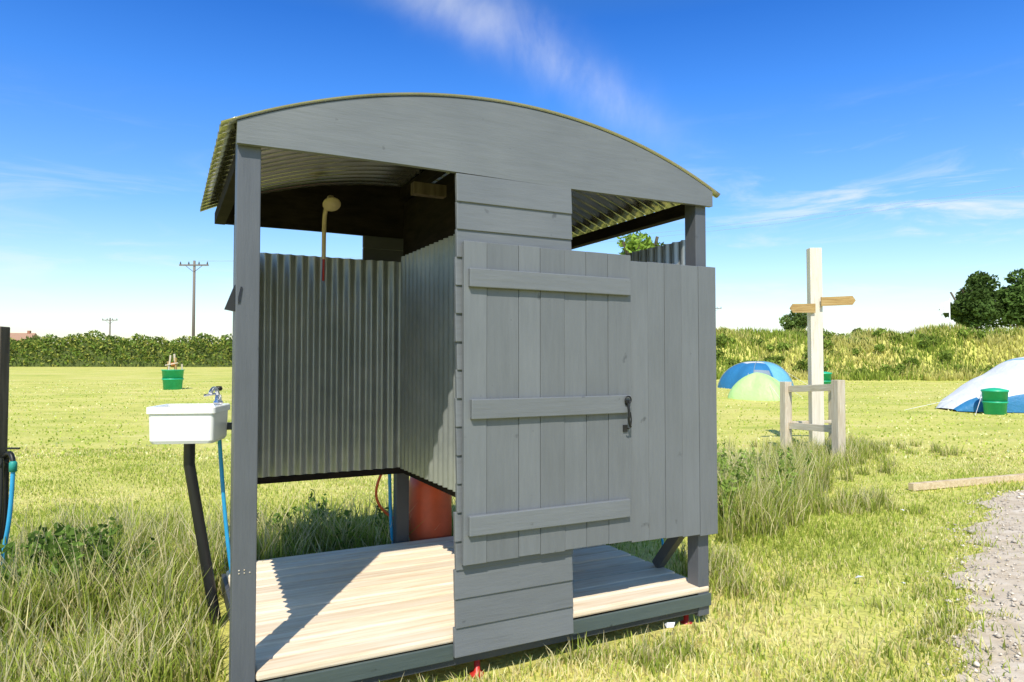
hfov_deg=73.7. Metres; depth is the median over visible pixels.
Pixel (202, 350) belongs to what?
hedge
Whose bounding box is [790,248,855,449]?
fingerpost sign
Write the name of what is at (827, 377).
plastic bin
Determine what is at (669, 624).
litter
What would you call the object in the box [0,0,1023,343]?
sky
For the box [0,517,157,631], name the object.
nettle clump
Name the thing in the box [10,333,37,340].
roof
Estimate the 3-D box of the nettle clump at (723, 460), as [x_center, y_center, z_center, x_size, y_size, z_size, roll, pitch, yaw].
[2.389,1.357,7.103,1.277,0.700,3.281,-1,-2,32]
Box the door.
[462,241,631,565]
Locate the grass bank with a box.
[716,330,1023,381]
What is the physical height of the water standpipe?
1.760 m
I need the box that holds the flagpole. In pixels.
[940,298,950,326]
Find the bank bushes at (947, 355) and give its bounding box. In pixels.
[716,327,996,375]
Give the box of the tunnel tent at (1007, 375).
[906,357,1023,414]
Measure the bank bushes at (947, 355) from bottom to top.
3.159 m
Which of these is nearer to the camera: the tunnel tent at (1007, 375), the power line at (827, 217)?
the tunnel tent at (1007, 375)
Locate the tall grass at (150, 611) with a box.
[0,429,1022,681]
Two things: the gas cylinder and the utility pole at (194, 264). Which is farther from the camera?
the utility pole at (194, 264)
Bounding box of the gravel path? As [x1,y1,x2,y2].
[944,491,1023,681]
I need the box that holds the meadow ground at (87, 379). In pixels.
[7,367,1023,681]
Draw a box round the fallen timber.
[908,473,1023,490]
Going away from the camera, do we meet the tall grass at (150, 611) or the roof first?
the tall grass at (150, 611)
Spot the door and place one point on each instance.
(547, 417)
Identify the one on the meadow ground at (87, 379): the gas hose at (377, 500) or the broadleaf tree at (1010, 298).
the broadleaf tree at (1010, 298)
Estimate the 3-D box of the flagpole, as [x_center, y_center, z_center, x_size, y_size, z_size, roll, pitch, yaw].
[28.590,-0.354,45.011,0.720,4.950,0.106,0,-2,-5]
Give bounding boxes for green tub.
[162,354,183,389]
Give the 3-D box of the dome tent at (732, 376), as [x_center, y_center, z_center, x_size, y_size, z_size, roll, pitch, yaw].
[9.995,1.393,27.846,3.368,1.146,2.864,1,-2,-20]
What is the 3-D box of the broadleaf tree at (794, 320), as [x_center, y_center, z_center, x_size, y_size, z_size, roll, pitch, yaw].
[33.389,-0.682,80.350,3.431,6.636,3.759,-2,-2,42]
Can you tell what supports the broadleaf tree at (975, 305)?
on the meadow ground at (87, 379)
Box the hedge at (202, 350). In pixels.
[9,330,232,366]
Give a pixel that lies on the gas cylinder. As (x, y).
(431, 513)
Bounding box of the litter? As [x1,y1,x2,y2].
[665,622,674,627]
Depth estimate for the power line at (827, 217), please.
47.26 m
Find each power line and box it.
[345,186,1018,257]
[361,191,1018,258]
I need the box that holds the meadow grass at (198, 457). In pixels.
[7,381,1023,460]
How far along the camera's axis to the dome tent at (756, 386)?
21.43 m
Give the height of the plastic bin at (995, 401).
0.660 m
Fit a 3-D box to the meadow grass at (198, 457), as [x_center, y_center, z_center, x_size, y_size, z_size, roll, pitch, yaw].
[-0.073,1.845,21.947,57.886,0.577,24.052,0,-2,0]
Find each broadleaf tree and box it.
[616,231,663,254]
[779,311,806,332]
[939,270,1004,330]
[989,268,1023,328]
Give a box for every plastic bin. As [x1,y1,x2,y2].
[824,372,831,383]
[980,388,1008,414]
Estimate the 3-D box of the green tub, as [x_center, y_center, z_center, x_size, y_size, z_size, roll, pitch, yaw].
[-13.400,1.211,26.975,0.848,1.406,0.848,0,-2,0]
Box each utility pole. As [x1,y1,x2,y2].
[102,318,117,341]
[179,260,208,335]
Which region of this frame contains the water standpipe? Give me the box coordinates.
[0,326,19,573]
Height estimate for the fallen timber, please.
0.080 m
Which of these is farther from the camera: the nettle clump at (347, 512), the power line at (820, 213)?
the power line at (820, 213)
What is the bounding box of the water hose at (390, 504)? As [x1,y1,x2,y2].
[388,474,392,543]
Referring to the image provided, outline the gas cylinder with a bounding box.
[409,477,451,540]
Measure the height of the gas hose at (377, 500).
0.665 m
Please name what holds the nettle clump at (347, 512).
on the meadow ground at (87, 379)
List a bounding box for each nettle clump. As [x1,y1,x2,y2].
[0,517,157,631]
[257,489,389,554]
[717,442,819,529]
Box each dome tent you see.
[717,361,805,388]
[728,372,800,400]
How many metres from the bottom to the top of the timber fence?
1.261 m
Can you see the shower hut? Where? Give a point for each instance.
(502, 362)
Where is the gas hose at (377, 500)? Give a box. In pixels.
[375,475,388,516]
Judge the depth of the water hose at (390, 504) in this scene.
4.77 m
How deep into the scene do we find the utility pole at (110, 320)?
134.07 m
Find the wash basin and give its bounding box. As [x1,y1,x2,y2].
[146,386,231,628]
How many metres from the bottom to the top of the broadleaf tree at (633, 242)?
6.976 m
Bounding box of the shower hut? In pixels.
[200,92,719,681]
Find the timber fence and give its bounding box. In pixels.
[780,380,845,460]
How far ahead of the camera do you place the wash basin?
3.68 m

